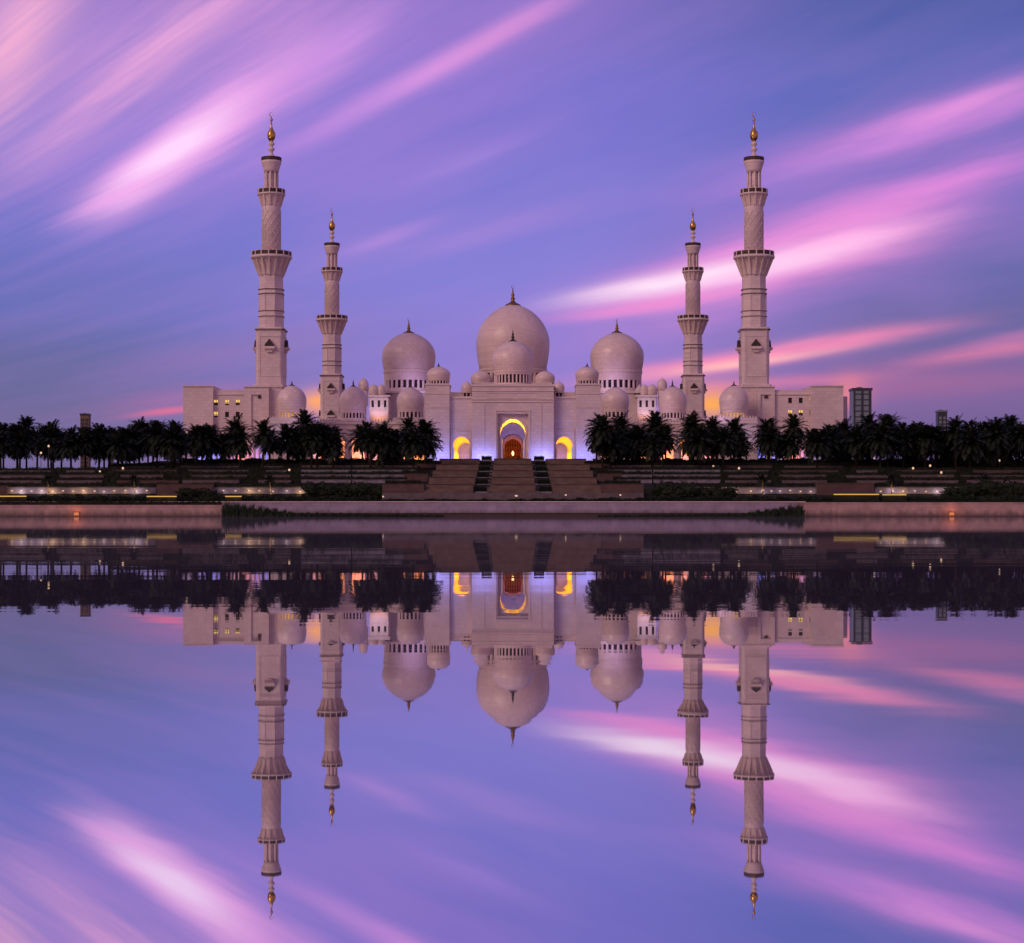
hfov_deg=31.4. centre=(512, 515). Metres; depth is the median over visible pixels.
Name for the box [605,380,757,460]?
courtyard arcade
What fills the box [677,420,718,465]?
date palm
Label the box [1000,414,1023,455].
date palm
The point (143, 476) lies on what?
terrace wall
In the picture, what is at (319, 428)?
date palm
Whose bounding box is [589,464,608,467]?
stone block
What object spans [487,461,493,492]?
stair cheek wall
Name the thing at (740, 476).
terrace wall
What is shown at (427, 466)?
stone block
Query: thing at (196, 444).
date palm
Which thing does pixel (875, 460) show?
hedge
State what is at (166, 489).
stone block
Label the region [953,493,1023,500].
shrub belt
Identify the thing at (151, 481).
terrace wall
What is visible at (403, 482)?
hedge
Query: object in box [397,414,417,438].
date palm
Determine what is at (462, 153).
sky
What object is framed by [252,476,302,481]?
hedge
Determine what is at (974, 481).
terrace wall
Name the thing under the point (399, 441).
date palm
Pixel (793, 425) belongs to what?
date palm
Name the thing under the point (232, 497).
light strip
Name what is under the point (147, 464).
hedge
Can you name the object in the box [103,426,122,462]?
date palm
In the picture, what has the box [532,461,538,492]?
stair cheek wall
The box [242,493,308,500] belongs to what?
shrub belt
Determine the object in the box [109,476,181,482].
hedge
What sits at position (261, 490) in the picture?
garden wall
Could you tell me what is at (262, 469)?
hedge
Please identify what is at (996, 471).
terrace wall
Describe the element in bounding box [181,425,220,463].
date palm
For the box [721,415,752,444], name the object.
date palm
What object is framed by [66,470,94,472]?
terrace wall
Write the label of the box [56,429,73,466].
date palm
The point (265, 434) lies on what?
date palm
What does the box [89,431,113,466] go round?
date palm
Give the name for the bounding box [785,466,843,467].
terrace wall
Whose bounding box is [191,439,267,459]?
colonnade
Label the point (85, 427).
date palm
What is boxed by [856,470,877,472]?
terrace wall
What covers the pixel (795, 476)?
terrace wall
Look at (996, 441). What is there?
date palm
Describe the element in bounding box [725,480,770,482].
terrace wall
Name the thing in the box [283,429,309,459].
date palm
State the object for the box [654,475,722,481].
hedge
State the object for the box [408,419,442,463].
date palm
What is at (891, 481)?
young palm
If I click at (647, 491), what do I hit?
ground
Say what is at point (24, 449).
date palm
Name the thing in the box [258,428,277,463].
date palm
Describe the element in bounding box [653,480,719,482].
terrace wall
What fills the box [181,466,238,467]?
terrace wall
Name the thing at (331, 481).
terrace wall
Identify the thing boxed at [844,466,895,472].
hedge
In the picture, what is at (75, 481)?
terrace wall
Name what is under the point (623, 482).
hedge
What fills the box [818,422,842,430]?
date palm
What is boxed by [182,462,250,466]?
hedge
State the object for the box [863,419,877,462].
date palm
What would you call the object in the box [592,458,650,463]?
hedge
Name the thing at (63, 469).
hedge
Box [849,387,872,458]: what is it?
building
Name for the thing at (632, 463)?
hedge
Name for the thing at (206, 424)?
date palm
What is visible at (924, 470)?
terrace wall
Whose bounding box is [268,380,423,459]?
courtyard arcade
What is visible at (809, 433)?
date palm
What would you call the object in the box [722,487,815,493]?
garden wall
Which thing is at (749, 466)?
terrace wall
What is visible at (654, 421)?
date palm
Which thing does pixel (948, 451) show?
date palm
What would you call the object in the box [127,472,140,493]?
young palm
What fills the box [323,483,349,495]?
shrub
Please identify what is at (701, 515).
reeds
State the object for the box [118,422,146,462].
date palm
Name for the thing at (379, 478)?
hedge
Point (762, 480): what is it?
young palm
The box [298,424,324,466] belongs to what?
date palm
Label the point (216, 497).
shrub belt
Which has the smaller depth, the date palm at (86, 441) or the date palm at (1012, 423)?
the date palm at (86, 441)
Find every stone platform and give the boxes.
[0,505,225,516]
[798,502,1023,516]
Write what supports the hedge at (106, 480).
on the ground at (647, 491)
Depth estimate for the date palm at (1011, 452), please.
481.42 m
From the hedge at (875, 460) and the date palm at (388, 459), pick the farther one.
the hedge at (875, 460)
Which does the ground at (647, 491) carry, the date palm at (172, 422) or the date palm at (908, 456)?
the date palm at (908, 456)
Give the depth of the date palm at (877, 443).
459.94 m
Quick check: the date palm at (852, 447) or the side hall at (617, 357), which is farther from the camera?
the side hall at (617, 357)
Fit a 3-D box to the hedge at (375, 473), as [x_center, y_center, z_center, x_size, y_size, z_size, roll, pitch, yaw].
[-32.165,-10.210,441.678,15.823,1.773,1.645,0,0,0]
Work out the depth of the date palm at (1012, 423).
487.05 m
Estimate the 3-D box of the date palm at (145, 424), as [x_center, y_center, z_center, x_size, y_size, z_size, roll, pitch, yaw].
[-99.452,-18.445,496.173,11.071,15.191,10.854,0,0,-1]
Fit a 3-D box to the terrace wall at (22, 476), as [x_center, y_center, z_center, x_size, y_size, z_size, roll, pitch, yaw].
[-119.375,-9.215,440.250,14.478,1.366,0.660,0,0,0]
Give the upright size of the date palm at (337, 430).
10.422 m
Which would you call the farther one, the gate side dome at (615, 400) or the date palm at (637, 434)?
the gate side dome at (615, 400)
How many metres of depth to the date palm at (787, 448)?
470.14 m
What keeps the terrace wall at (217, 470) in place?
on the ground at (647, 491)
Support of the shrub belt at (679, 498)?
on the ground at (647, 491)
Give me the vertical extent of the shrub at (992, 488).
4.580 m
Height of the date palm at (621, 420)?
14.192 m
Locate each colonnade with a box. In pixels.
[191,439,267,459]
[757,440,820,459]
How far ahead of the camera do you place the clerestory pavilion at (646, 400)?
690.80 m
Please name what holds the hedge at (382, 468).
on the ground at (647, 491)
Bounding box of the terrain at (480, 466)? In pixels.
[154,461,898,472]
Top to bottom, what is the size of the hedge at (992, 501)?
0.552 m
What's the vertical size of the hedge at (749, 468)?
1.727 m
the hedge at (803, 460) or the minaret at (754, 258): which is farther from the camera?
the minaret at (754, 258)
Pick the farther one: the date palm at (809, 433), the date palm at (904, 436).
the date palm at (809, 433)
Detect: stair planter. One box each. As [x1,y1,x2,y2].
[474,486,486,492]
[476,479,487,484]
[477,472,488,477]
[479,466,489,471]
[480,461,490,464]
[481,456,491,460]
[534,455,543,460]
[535,461,545,464]
[536,466,546,471]
[537,472,547,477]
[538,479,549,484]
[539,486,551,492]
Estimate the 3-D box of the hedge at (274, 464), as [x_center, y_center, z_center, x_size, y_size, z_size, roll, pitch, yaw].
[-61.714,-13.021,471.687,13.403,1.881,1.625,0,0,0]
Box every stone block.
[0,486,10,494]
[156,484,214,494]
[382,484,424,492]
[404,474,428,480]
[417,464,435,467]
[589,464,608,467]
[597,474,621,480]
[600,484,643,492]
[814,483,874,494]
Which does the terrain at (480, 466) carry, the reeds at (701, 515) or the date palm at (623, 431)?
the date palm at (623, 431)
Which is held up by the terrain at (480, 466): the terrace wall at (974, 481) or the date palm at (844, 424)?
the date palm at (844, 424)
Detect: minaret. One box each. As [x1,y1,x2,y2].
[251,112,291,417]
[316,209,347,421]
[677,209,708,420]
[733,112,774,417]
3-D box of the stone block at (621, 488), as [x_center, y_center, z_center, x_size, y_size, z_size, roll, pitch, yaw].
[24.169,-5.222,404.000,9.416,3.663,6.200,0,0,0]
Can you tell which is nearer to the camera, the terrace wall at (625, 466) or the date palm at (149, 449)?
the terrace wall at (625, 466)
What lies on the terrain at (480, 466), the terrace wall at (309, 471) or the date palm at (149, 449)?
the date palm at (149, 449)
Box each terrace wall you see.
[0,470,50,472]
[0,475,45,477]
[0,480,41,482]
[56,480,102,482]
[59,475,103,477]
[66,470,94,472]
[110,466,164,467]
[112,470,176,471]
[116,480,178,482]
[121,475,162,477]
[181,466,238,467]
[183,480,238,482]
[188,470,248,471]
[192,475,246,476]
[258,480,290,482]
[265,470,286,471]
[265,475,289,477]
[301,465,350,467]
[301,470,350,472]
[301,475,350,476]
[301,480,350,482]
[352,465,419,467]
[352,470,414,471]
[352,475,403,477]
[352,480,406,482]
[604,465,650,467]
[620,480,651,482]
[622,475,651,477]
[653,465,719,467]
[653,470,719,472]
[653,475,718,476]
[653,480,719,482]
[723,470,768,471]
[725,466,771,467]
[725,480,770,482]
[728,475,766,477]
[779,475,825,477]
[781,470,837,472]
[782,480,826,482]
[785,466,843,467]
[846,475,886,477]
[852,466,878,467]
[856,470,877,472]
[856,480,889,482]
[896,470,955,471]
[901,475,953,477]
[904,480,958,482]
[960,475,1023,477]
[967,480,1023,482]
[973,470,1023,472]
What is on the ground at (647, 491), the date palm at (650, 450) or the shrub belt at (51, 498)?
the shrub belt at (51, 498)
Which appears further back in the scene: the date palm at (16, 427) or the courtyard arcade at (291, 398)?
the courtyard arcade at (291, 398)
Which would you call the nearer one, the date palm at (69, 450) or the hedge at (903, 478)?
the hedge at (903, 478)
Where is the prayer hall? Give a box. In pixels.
[451,285,574,395]
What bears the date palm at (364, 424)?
on the terrain at (480, 466)
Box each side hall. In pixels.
[382,320,435,421]
[590,320,643,421]
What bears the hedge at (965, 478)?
on the ground at (647, 491)
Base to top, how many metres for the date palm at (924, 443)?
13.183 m
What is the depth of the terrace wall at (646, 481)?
425.00 m
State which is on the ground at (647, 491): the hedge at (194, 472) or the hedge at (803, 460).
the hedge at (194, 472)
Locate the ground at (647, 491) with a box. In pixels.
[1,473,1023,499]
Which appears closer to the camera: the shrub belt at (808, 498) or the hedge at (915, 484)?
the shrub belt at (808, 498)
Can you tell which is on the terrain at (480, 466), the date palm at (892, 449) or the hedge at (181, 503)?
the date palm at (892, 449)
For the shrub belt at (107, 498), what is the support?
on the ground at (647, 491)
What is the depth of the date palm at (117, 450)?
461.37 m
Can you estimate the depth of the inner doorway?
574.07 m
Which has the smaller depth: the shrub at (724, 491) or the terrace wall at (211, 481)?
the shrub at (724, 491)
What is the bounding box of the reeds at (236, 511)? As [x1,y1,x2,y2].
[220,499,300,516]
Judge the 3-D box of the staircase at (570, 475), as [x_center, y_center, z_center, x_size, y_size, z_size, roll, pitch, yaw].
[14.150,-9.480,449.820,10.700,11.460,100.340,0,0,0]
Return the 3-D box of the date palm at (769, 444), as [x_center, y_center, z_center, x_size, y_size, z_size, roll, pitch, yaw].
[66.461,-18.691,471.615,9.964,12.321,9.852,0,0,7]
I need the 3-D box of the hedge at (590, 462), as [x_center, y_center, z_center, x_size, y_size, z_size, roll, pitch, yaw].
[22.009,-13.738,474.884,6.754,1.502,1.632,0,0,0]
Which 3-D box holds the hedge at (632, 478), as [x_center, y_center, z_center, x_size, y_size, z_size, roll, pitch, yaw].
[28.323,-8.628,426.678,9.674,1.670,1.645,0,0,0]
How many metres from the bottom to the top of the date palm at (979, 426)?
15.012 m
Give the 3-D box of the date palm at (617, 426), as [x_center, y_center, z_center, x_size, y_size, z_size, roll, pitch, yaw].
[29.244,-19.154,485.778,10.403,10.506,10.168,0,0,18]
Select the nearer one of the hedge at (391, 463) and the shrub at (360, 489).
the shrub at (360, 489)
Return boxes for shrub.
[174,487,222,497]
[301,481,337,497]
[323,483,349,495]
[335,481,381,498]
[650,480,695,496]
[673,485,711,497]
[705,485,739,496]
[939,483,999,496]
[975,479,1023,496]
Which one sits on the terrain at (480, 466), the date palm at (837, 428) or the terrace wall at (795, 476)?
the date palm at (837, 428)
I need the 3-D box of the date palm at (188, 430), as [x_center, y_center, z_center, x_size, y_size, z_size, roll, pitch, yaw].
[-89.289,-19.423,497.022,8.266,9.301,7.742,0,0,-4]
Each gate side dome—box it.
[393,383,424,421]
[601,384,632,421]
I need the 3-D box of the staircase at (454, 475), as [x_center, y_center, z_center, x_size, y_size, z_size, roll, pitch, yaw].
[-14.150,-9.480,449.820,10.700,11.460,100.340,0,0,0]
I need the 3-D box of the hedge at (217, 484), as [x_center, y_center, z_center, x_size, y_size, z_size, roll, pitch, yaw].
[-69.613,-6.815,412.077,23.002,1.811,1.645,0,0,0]
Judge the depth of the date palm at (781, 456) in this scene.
479.61 m
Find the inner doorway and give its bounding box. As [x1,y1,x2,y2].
[504,438,521,458]
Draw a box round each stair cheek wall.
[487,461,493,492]
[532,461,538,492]
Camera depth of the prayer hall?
724.50 m
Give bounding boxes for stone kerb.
[382,493,643,499]
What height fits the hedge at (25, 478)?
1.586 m
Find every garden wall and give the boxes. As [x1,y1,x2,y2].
[8,487,156,493]
[214,487,306,493]
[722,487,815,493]
[874,487,959,493]
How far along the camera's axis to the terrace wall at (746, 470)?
454.92 m
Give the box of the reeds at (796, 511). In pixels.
[743,503,804,516]
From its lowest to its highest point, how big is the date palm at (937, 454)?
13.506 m
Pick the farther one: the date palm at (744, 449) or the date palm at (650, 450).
the date palm at (744, 449)
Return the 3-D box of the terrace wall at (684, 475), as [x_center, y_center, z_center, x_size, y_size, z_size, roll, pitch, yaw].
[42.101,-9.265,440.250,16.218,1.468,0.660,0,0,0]
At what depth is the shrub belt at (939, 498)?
394.66 m
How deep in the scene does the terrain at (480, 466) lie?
470.59 m
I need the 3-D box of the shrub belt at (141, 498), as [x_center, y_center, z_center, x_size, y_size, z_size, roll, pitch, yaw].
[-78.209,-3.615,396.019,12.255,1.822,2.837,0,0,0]
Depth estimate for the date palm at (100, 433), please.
465.39 m
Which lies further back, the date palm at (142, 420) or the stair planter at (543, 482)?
the date palm at (142, 420)
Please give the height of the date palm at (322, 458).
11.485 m
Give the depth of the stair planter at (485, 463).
479.84 m
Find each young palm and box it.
[41,473,54,493]
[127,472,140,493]
[263,473,275,493]
[756,472,768,494]
[885,472,899,493]
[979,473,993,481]
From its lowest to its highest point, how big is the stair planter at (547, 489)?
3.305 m
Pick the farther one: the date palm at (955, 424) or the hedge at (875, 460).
the hedge at (875, 460)
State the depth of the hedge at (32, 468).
456.21 m
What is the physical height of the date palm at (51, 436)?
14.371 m
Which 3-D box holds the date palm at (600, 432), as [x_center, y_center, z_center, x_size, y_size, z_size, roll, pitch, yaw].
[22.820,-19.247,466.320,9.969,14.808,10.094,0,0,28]
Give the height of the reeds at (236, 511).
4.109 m
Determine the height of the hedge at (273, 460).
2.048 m
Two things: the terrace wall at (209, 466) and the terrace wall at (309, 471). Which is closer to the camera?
the terrace wall at (309, 471)
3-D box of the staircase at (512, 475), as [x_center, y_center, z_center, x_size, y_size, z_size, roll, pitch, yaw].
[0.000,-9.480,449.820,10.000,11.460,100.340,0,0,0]
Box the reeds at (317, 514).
[301,512,443,516]
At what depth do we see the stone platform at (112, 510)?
380.00 m
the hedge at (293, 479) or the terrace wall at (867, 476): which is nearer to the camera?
the hedge at (293, 479)
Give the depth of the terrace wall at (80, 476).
440.00 m
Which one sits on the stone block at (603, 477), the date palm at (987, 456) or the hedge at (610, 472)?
the hedge at (610, 472)
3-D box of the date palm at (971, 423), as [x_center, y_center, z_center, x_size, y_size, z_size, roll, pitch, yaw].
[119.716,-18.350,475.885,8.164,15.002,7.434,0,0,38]
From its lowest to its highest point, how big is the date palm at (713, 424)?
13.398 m
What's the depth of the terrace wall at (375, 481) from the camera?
425.00 m
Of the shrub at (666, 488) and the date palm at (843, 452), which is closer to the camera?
the shrub at (666, 488)
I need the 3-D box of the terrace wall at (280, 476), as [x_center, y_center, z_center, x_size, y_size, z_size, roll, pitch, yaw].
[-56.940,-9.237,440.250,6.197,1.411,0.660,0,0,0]
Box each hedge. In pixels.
[0,467,55,471]
[0,470,55,476]
[0,477,55,482]
[0,482,155,486]
[0,500,60,504]
[52,471,110,476]
[54,476,109,482]
[56,466,110,472]
[61,500,142,504]
[106,466,180,470]
[106,470,180,476]
[108,462,182,466]
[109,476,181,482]
[142,501,221,504]
[155,482,255,486]
[178,466,254,471]
[179,457,252,463]
[179,470,253,476]
[179,475,254,482]
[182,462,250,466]
[249,462,299,466]
[251,457,301,463]
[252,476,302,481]
[253,466,300,472]
[253,471,299,476]
[256,481,371,486]
[298,462,352,466]
[299,458,351,463]
[299,475,350,481]
[300,466,353,471]
[301,471,350,474]
[348,470,401,476]
[350,457,432,462]
[350,466,415,469]
[351,461,418,464]
[352,476,406,479]
[385,479,420,483]
[402,469,429,474]
[417,461,440,463]
[584,461,608,463]
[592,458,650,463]
[596,470,623,474]
[603,462,650,464]
[605,480,640,483]
[613,470,651,474]
[613,476,653,481]
[650,462,721,466]
[653,465,721,471]
[654,471,723,476]
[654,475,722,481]
[655,458,721,463]
[662,481,768,486]
[720,461,775,466]
[721,458,773,462]
[721,476,773,482]
[722,467,771,471]
[722,470,775,476]
[768,482,877,486]
[770,476,844,482]
[771,457,843,463]
[772,461,846,466]
[772,467,847,472]
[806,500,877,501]
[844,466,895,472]
[845,458,893,463]
[846,477,889,482]
[847,472,892,474]
[877,482,1023,486]
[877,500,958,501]
[889,466,963,471]
[890,470,964,476]
[893,476,961,482]
[957,467,1023,472]
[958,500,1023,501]
[959,475,1023,481]
[961,472,1023,474]
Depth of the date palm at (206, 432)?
473.75 m
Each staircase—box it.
[424,459,480,492]
[490,459,535,492]
[545,459,600,492]
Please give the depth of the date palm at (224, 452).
476.32 m
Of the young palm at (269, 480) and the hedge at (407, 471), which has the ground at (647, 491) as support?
the young palm at (269, 480)
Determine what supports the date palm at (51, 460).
on the ground at (647, 491)
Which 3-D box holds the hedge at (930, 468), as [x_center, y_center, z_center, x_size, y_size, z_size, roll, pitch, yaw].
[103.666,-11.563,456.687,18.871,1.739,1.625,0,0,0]
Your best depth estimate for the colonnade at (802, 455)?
516.30 m
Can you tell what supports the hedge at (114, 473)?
on the ground at (647, 491)
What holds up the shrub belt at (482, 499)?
on the ground at (647, 491)
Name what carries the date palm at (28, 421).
on the ground at (647, 491)
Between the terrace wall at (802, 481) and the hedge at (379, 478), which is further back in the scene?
the hedge at (379, 478)
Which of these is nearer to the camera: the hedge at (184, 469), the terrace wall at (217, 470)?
the terrace wall at (217, 470)
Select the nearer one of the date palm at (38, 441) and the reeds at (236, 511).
the reeds at (236, 511)
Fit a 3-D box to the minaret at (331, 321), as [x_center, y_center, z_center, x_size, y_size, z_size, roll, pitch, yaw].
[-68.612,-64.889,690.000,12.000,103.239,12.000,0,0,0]
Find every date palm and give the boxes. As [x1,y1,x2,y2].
[0,422,15,468]
[0,429,15,467]
[7,426,38,467]
[8,418,31,467]
[18,415,40,467]
[26,419,58,467]
[26,427,46,467]
[32,419,65,467]
[42,421,62,467]
[53,432,84,467]
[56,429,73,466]
[61,424,78,442]
[71,427,100,467]
[75,426,93,460]
[86,422,111,466]
[86,430,108,458]
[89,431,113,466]
[100,430,135,467]
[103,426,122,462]
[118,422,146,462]
[123,423,145,462]
[126,416,149,462]
[138,420,169,467]
[140,422,161,462]
[142,432,158,461]
[151,427,188,466]
[152,421,194,467]
[166,419,189,453]
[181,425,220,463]
[181,429,191,457]
[182,423,208,462]
[191,423,222,458]
[195,424,224,462]
[214,431,233,463]
[216,413,255,458]
[224,427,255,466]
[248,416,281,467]
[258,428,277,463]
[267,423,303,463]
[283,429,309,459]
[290,409,319,462]
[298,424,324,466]
[300,421,330,467]
[308,423,340,462]
[319,430,349,465]
[326,424,346,450]
[346,424,370,462]
[353,420,377,458]
[358,426,384,466]
[366,426,402,467]
[369,419,400,461]
[384,431,402,464]
[391,429,406,457]
[396,427,427,466]
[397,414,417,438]
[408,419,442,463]
[416,428,444,460]
[583,412,620,468]
[585,427,605,463]
[594,428,629,466]
[610,410,636,431]
[615,425,631,459]
[617,427,639,462]
[619,425,652,462]
[625,426,645,463]
[636,432,665,466]
[640,410,672,459]
[650,426,678,463]
[657,423,677,458]
[673,425,705,457]
[676,413,705,459]
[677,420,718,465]
[704,415,724,457]
[704,429,729,462]
[709,423,741,466]
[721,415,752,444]
[727,431,756,461]
[751,416,783,457]
[751,422,786,462]
[770,433,789,461]
[777,430,804,462]
[780,413,808,462]
[798,427,819,458]
[799,428,834,467]
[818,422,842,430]
[820,426,845,462]
[826,423,844,460]
[832,430,853,461]
[835,416,854,441]
[838,423,872,467]
[848,436,872,462]
[855,411,878,457]
[859,420,899,467]
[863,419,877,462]
[868,412,908,461]
[869,426,904,466]
[893,421,911,467]
[894,426,918,467]
[899,424,923,466]
[909,421,929,466]
[909,423,941,467]
[919,424,950,466]
[930,426,946,467]
[938,415,970,467]
[942,424,959,467]
[951,422,988,472]
[962,417,983,466]
[971,428,1003,467]
[974,421,988,430]
[978,416,1014,467]
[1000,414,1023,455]
[1000,422,1013,455]
[1001,430,1023,467]
[1005,422,1023,466]
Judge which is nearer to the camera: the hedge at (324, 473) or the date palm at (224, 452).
the hedge at (324, 473)
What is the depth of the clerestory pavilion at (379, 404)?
690.00 m
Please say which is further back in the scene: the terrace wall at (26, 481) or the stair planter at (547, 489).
the terrace wall at (26, 481)
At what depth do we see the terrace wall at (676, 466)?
469.92 m
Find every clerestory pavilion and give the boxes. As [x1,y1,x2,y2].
[358,377,391,421]
[634,378,666,421]
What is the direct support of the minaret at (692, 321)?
on the mosque forecourt
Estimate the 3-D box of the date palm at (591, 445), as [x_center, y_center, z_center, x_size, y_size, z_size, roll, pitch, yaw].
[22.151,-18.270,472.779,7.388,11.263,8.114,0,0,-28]
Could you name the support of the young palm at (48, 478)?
on the ground at (647, 491)
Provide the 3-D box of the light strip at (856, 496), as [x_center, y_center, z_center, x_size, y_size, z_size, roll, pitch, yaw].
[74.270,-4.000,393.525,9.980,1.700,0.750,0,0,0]
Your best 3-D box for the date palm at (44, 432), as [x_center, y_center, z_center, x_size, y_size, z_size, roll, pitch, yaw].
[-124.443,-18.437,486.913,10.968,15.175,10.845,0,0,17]
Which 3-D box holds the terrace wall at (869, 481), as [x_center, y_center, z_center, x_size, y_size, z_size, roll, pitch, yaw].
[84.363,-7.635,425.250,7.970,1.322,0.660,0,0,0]
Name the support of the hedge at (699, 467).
on the ground at (647, 491)
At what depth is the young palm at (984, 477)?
406.50 m
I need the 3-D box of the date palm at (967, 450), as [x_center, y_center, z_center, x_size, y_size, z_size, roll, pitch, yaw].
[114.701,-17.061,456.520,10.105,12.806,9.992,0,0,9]
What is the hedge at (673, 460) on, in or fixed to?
on the terrain at (480, 466)
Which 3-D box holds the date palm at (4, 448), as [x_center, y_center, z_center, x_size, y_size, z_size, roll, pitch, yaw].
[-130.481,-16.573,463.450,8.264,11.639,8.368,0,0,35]
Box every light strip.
[0,495,27,500]
[146,495,176,500]
[225,495,241,500]
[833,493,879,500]
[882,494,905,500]
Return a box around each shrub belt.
[26,494,82,500]
[78,495,130,500]
[126,496,179,500]
[177,494,244,500]
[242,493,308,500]
[304,494,377,500]
[377,498,441,500]
[441,498,514,500]
[512,497,582,500]
[580,497,651,500]
[648,495,719,500]
[714,494,782,500]
[780,496,832,500]
[906,495,958,500]
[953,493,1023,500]
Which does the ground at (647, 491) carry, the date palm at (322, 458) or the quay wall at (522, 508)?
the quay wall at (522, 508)
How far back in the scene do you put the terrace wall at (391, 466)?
470.00 m
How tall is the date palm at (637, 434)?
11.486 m
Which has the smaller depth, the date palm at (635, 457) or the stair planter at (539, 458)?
the date palm at (635, 457)
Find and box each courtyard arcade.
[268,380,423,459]
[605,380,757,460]
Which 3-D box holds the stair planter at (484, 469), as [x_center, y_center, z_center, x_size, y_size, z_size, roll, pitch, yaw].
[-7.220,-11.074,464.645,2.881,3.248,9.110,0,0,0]
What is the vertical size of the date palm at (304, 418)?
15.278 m
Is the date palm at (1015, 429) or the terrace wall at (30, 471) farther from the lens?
the date palm at (1015, 429)
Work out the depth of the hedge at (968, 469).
456.20 m
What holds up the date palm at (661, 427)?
on the terrain at (480, 466)
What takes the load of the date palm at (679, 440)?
on the terrain at (480, 466)
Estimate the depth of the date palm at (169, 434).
459.69 m
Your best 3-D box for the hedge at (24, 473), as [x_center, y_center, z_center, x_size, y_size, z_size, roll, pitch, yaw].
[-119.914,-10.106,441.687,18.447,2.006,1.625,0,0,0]
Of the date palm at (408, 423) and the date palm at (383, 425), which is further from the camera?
the date palm at (408, 423)
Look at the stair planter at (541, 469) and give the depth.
460.43 m
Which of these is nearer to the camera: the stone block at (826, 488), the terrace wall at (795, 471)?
the stone block at (826, 488)
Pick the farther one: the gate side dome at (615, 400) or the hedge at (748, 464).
the gate side dome at (615, 400)
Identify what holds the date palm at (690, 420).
on the terrain at (480, 466)
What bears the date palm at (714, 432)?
on the terrain at (480, 466)
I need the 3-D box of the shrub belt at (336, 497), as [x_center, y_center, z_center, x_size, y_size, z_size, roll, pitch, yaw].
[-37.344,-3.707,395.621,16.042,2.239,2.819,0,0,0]
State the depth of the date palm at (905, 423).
476.37 m
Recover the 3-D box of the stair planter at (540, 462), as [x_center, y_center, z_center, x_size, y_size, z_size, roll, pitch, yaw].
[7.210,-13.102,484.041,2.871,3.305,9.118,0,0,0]
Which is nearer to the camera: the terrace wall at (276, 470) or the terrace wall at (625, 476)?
the terrace wall at (625, 476)
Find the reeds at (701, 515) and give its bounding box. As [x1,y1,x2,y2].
[597,512,743,516]
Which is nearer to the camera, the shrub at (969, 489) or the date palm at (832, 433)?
the shrub at (969, 489)
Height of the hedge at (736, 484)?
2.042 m
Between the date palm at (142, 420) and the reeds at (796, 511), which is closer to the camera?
the reeds at (796, 511)
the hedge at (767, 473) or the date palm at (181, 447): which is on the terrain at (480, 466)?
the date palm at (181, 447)
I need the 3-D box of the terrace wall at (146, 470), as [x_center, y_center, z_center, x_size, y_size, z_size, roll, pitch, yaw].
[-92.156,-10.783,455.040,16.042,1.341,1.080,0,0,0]
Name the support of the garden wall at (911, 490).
on the ground at (647, 491)
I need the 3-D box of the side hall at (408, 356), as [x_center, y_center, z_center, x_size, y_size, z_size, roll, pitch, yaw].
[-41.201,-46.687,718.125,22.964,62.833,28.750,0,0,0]
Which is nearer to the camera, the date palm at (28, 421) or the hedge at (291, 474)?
the hedge at (291, 474)
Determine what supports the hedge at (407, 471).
on the stone block at (421, 477)
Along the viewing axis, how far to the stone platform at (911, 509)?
380.00 m
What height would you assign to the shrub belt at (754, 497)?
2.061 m
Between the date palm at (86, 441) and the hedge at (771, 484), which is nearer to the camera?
the hedge at (771, 484)
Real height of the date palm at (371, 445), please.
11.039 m
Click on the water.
(510, 729)
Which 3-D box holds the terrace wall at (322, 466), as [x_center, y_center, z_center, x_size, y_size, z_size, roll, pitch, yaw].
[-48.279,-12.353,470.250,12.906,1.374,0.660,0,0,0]
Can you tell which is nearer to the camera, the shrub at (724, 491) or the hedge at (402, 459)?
the shrub at (724, 491)
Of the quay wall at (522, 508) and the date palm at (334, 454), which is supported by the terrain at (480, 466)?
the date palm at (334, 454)
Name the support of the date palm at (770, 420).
on the terrain at (480, 466)
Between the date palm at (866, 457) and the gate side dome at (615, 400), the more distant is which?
the gate side dome at (615, 400)
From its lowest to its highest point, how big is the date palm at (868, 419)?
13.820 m
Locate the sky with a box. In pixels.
[0,0,1023,468]
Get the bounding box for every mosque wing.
[182,385,269,458]
[756,385,846,438]
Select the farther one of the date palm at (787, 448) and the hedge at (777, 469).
the date palm at (787, 448)
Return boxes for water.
[0,517,1023,942]
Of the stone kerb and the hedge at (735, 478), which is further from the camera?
the hedge at (735, 478)
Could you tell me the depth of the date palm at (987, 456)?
469.49 m
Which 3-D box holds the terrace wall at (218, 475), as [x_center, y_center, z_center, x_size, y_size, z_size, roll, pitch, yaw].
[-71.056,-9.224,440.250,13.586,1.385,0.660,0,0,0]
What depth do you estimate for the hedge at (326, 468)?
456.21 m
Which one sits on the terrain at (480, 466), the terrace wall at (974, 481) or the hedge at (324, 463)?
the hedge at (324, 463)
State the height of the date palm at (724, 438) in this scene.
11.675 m
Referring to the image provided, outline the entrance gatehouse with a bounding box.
[424,331,600,460]
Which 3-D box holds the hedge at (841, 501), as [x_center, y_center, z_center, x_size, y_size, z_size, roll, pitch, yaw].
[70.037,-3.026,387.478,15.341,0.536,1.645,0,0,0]
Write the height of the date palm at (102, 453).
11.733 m
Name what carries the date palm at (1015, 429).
on the ground at (647, 491)
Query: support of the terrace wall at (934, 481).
on the ground at (647, 491)
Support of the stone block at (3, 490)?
on the ground at (647, 491)

